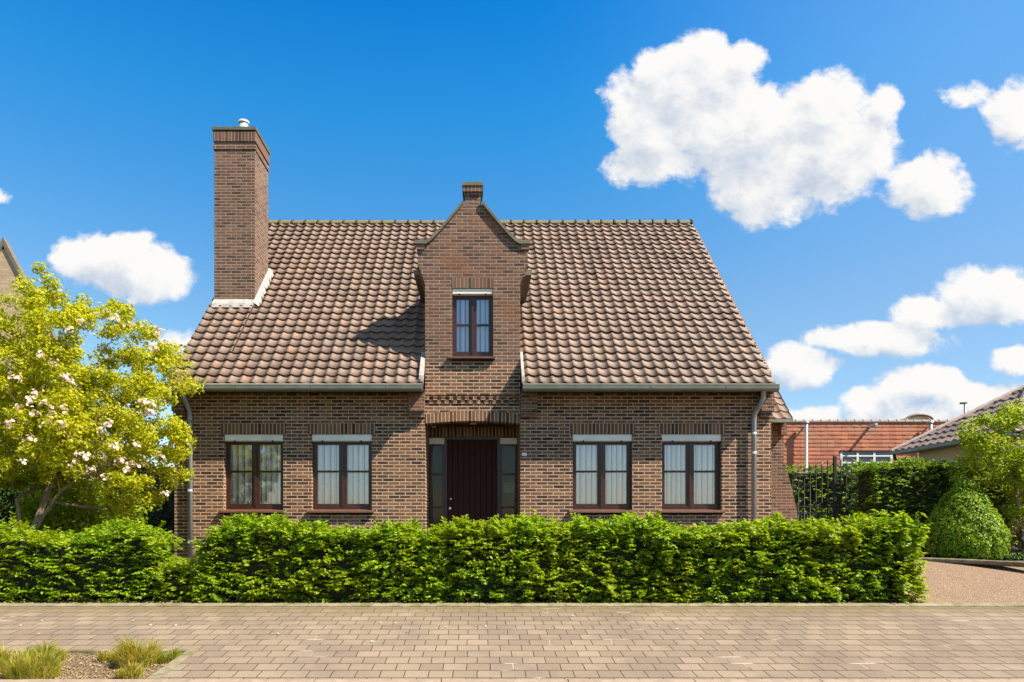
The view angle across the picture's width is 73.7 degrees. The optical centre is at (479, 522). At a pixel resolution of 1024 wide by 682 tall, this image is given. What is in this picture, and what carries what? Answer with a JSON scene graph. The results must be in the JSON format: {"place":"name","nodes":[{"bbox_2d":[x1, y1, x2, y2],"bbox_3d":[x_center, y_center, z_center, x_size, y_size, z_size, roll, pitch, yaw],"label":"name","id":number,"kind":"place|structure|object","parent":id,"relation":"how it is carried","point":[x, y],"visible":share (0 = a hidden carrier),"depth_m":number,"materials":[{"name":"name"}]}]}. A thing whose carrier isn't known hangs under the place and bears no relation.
{"place":"outdoors","nodes":[
{"label":"outdoors","id":0,"kind":"place"},
{"bbox_2d":[0,237,153,527],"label":"gabled house","id":1,"kind":"structure","parent":0,"point":[10,265],"depth_m":20.00,"materials":[{"name":"beige brick"}]},
{"bbox_2d":[0,556,888,681],"bbox_3d":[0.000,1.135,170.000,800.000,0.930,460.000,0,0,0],"label":"ground","id":2,"kind":"structure","parent":0,"point":[132,598],"depth_m":8.48,"materials":[{"name":"brown soil"}]},
{"bbox_2d":[0,440,90,535],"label":"garden shrub","id":3,"kind":"object","parent":2,"relation":"on","point":[7,495],"visible":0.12,"depth_m":12.08,"materials":[{"name":"green plant"}]},
{"bbox_2d":[13,467,152,540],"bbox_3d":[-6.626,-0.138,11.419,2.200,1.690,1.853,0,0,0],"label":"garden shrub","id":4,"kind":"object","parent":2,"relation":"on","point":[67,515],"visible":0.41,"depth_m":11.04,"materials":[{"name":"green plant"}]},
{"bbox_2d":[0,652,167,678],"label":"planting bed","id":5,"kind":"object","parent":2,"relation":"on","point":[88,670],"visible":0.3,"depth_m":5.79,"materials":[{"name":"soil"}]},
{"bbox_2d":[0,642,40,667],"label":"grass clump","id":6,"kind":"object","parent":5,"relation":"on","point":[3,655],"visible":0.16,"depth_m":5.85,"materials":[{"name":"plant"}]},
{"bbox_2d":[0,643,67,678],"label":"grass clump","id":7,"kind":"object","parent":5,"relation":"on","point":[45,666],"visible":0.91,"depth_m":5.50,"materials":[{"name":"green plant"}]},
{"bbox_2d":[24,636,69,660],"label":"grass clump","id":8,"kind":"object","parent":5,"relation":"on","point":[39,648],"visible":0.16,"depth_m":6.01,"materials":[{"name":"green plant"}]},
{"bbox_2d":[93,648,117,662],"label":"grass clump","id":9,"kind":"object","parent":5,"relation":"on","point":[102,656],"visible":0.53,"depth_m":5.96,"materials":[{"name":"plant"}]},
{"bbox_2d":[113,659,145,678],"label":"grass clump","id":10,"kind":"object","parent":5,"relation":"on","point":[134,671],"visible":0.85,"depth_m":5.51,"materials":[{"name":"plant"}]},
{"bbox_2d":[109,633,168,668],"bbox_3d":[-2.955,1.077,5.887,0.515,0.310,0.464,0,0,0],"label":"grass clump","id":11,"kind":"object","parent":5,"relation":"on","point":[140,654],"visible":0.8,"depth_m":5.82,"materials":[{"name":"green plant"}]},
{"bbox_2d":[158,645,184,663],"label":"grass clump","id":12,"kind":"object","parent":5,"relation":"on","point":[169,656],"visible":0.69,"depth_m":5.99,"materials":[{"name":"plant"}]},
{"bbox_2d":[0,511,184,602],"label":"hedge","id":13,"kind":"object","parent":2,"relation":"on","point":[107,562],"visible":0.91,"depth_m":8.26,"materials":[{"name":"green plant"}]},
{"bbox_2d":[17,467,173,552],"bbox_3d":[-7.610,-0.275,14.630,4.580,1.850,0.060,0,0,0],"label":"board fence","id":14,"kind":"object","parent":2,"relation":"on","point":[169,511],"visible":0.01,"depth_m":14.60,"materials":[{"name":"black wood"}]},
{"bbox_2d":[0,261,205,540],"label":"flowering tree","id":15,"kind":"object","parent":2,"relation":"on","point":[54,451],"visible":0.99,"depth_m":9.51,"materials":[{"name":"green plant"}]},
{"bbox_2d":[100,488,173,536],"bbox_3d":[-6.478,0.029,12.974,1.687,1.393,1.393,0,0,0],"label":"garden shrub","id":16,"kind":"object","parent":2,"relation":"on","point":[153,521],"visible":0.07,"depth_m":12.94,"materials":[{"name":"green plant"}]},
{"bbox_2d":[149,555,217,602],"bbox_3d":[-3.555,0.742,8.384,0.994,0.749,0.799,0,0,0],"label":"shrub","id":17,"kind":"object","parent":2,"relation":"on","point":[177,575],"visible":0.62,"depth_m":8.23,"materials":[{"name":"green plant"}]},
{"bbox_2d":[184,512,451,602],"bbox_3d":[-1.923,0.484,8.417,3.330,1.273,1.025,0,0,0],"label":"hedge","id":18,"kind":"object","parent":2,"relation":"on","point":[252,559],"visible":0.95,"depth_m":8.14,"materials":[{"name":"green plant"}]},
{"bbox_2d":[0,600,901,603],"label":"leaf litter","id":19,"kind":"object","parent":2,"relation":"on","point":[163,601],"visible":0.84,"depth_m":8.13,"materials":[{"name":"brown plant"}]},
{"bbox_2d":[167,119,797,560],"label":"brick house","id":20,"kind":"structure","parent":2,"relation":"on","point":[473,357],"depth_m":12.11,"materials":[{"name":"brick"}]},
{"bbox_2d":[218,434,284,514],"bbox_3d":[-3.982,-0.908,12.193,1.165,1.515,0.535,0,0,0],"label":"window","id":21,"kind":"structure","parent":20,"relation":"in","point":[254,462],"depth_m":12.18,"materials":[{"name":"brown wood"}]},
{"bbox_2d":[306,434,373,514],"bbox_3d":[-2.433,-0.908,12.193,1.185,1.515,0.535,0,0,0],"label":"window","id":22,"kind":"structure","parent":20,"relation":"in","point":[342,463],"depth_m":12.18,"materials":[{"name":"brown wood"}]},
{"bbox_2d":[448,289,494,360],"bbox_3d":[-0.133,-3.540,12.193,0.845,1.380,0.535,0,0,0],"label":"dormer window","id":23,"kind":"structure","parent":20,"relation":"in","point":[472,309],"depth_m":12.11,"materials":[{"name":"brown wood"}]},
{"bbox_2d":[447,440,496,537],"bbox_3d":[-0.136,-0.485,12.938,0.953,2.190,0.145,0,0,0],"label":"door","id":24,"kind":"structure","parent":20,"relation":"in","point":[471,464],"depth_m":12.94,"materials":[{"name":"brown wood"}]},
{"bbox_2d":[568,434,634,514],"bbox_3d":[2.152,-0.908,12.193,1.175,1.515,0.535,0,0,0],"label":"window","id":25,"kind":"structure","parent":20,"relation":"in","point":[601,462],"depth_m":12.18,"materials":[{"name":"brown wood"}]},
{"bbox_2d":[658,434,724,514],"bbox_3d":[3.722,-0.908,12.193,1.175,1.515,0.535,0,0,0],"label":"window","id":26,"kind":"structure","parent":20,"relation":"in","point":[690,462],"depth_m":12.18,"materials":[{"name":"brown wood"}]},
{"bbox_2d":[0,603,1023,606],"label":"garden edging","id":27,"kind":"object","parent":2,"relation":"on","point":[512,605],"visible":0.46,"depth_m":7.92,"materials":[{"name":"concrete"}]},
{"bbox_2d":[0,679,1023,681],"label":"kerb","id":28,"kind":"structure","parent":2,"relation":"on","point":[512,680],"depth_m":5.39,"materials":[{"name":"concrete"}]},
{"bbox_2d":[423,509,933,603],"bbox_3d":[2.366,0.486,8.399,6.158,1.334,1.147,0,0,0],"label":"hedge","id":29,"kind":"object","parent":2,"relation":"on","point":[859,557],"visible":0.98,"depth_m":8.12,"materials":[{"name":"green plant"}]},
{"bbox_2d":[789,454,857,522],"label":"iron gate","id":30,"kind":"structure","parent":2,"relation":"on","point":[835,506],"depth_m":14.34,"materials":[{"name":"metal"}]},
{"bbox_2d":[785,460,868,527],"bbox_3d":[8.168,-0.420,18.002,4.748,2.486,1.152,0,0,0],"label":"tall hedge","id":31,"kind":"object","parent":2,"relation":"on","point":[824,489],"visible":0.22,"depth_m":17.73,"materials":[{"name":"green plant"}]},
{"bbox_2d":[846,455,1023,552],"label":"tall hedge","id":32,"kind":"object","parent":2,"relation":"on","point":[922,486],"visible":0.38,"depth_m":13.43,"materials":[{"name":"green plant"}]},
{"bbox_2d":[889,385,1023,466],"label":"bungalow","id":33,"kind":"object","parent":2,"relation":"on","point":[939,443],"visible":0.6,"depth_m":18.09,"materials":[{"name":"grey tile"}]},
{"bbox_2d":[959,402,966,412],"bbox_3d":[24.107,-2.678,34.000,0.300,6.657,0.140,0,0,0],"label":"lamp post","id":34,"kind":"object","parent":2,"relation":"on","point":[965,407],"visible":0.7,"depth_m":33.95,"materials":[{"name":"metal"}]},
{"bbox_2d":[904,557,1023,566],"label":"border edging","id":35,"kind":"object","parent":2,"relation":"on","point":[985,562],"visible":0.77,"depth_m":10.99,"materials":[{"name":"concrete"}]},
{"bbox_2d":[947,396,1023,547],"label":"young tree","id":36,"kind":"object","parent":2,"relation":"on","point":[1005,470],"visible":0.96,"depth_m":12.41,"materials":[{"name":"green plant"}]},
{"bbox_2d":[1007,515,1023,559],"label":"bare shrub","id":37,"kind":"object","parent":2,"relation":"on","point":[1019,533],"visible":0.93,"depth_m":11.90,"materials":[{"name":"brown plant"}]},
{"label":"border soil","id":38,"kind":"structure","parent":2,"relation":"on","visible":0},
{"bbox_2d":[904,549,1023,559],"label":"ground cover","id":39,"kind":"object","parent":38,"relation":"on","point":[1014,556],"visible":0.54,"depth_m":11.72,"materials":[{"name":"green plant"}]},
{"bbox_2d":[0,607,1023,678],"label":"pavement","id":40,"kind":"structure","parent":0,"point":[719,643],"depth_m":6.52,"materials":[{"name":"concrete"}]},
{"bbox_2d":[2,649,198,678],"bbox_3d":[-16.277,1.243,5.828,27.446,0.188,0.796,0,0,0],"label":"bed edging","id":41,"kind":"object","parent":40,"relation":"on","point":[174,663],"visible":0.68,"depth_m":6.12,"materials":[{"name":"concrete"}]},
{"bbox_2d":[20,599,709,641],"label":"fallen petals","id":42,"kind":"object","parent":40,"relation":"on","point":[373,641],"visible":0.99,"depth_m":7.05,"materials":[{"name":"white plant"}]},
{"bbox_2d":[0,0,1023,466],"label":"sky","id":43,"kind":"structure","parent":0,"point":[850,172],"materials":[{"name":"blue"}]},
{"bbox_2d":[784,419,949,473],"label":"tile clad building","id":44,"kind":"structure","parent":0,"point":[813,442],"depth_m":29.99,"materials":[{"name":"orange tile"}]},
{"bbox_2d":[840,450,892,471],"bbox_3d":[17.017,-2.432,30.025,2.333,1.530,0.150,0,0,0],"label":"window","id":45,"kind":"structure","parent":44,"relation":"in","point":[846,455],"depth_m":30.04,"materials":[{"name":"white paint"}]},
{"bbox_2d":[898,413,933,419],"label":"arched roof hall","id":46,"kind":"structure","parent":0,"point":[919,416],"depth_m":42.00,"materials":[{"name":"grey tile"}]},
{"bbox_2d":[882,559,1023,602],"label":"driveway","id":47,"kind":"structure","parent":0,"point":[957,583],"depth_m":9.41,"materials":[{"name":"beige gravel"}]},
{"bbox_2d":[918,476,1012,559],"bbox_3d":[8.763,-0.090,12.363,1.433,1.540,1.420,0,0,0],"label":"topiary bush","id":48,"kind":"object","parent":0,"point":[967,522],"visible":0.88,"depth_m":11.97,"materials":[{"name":"green plant"}]}
]}

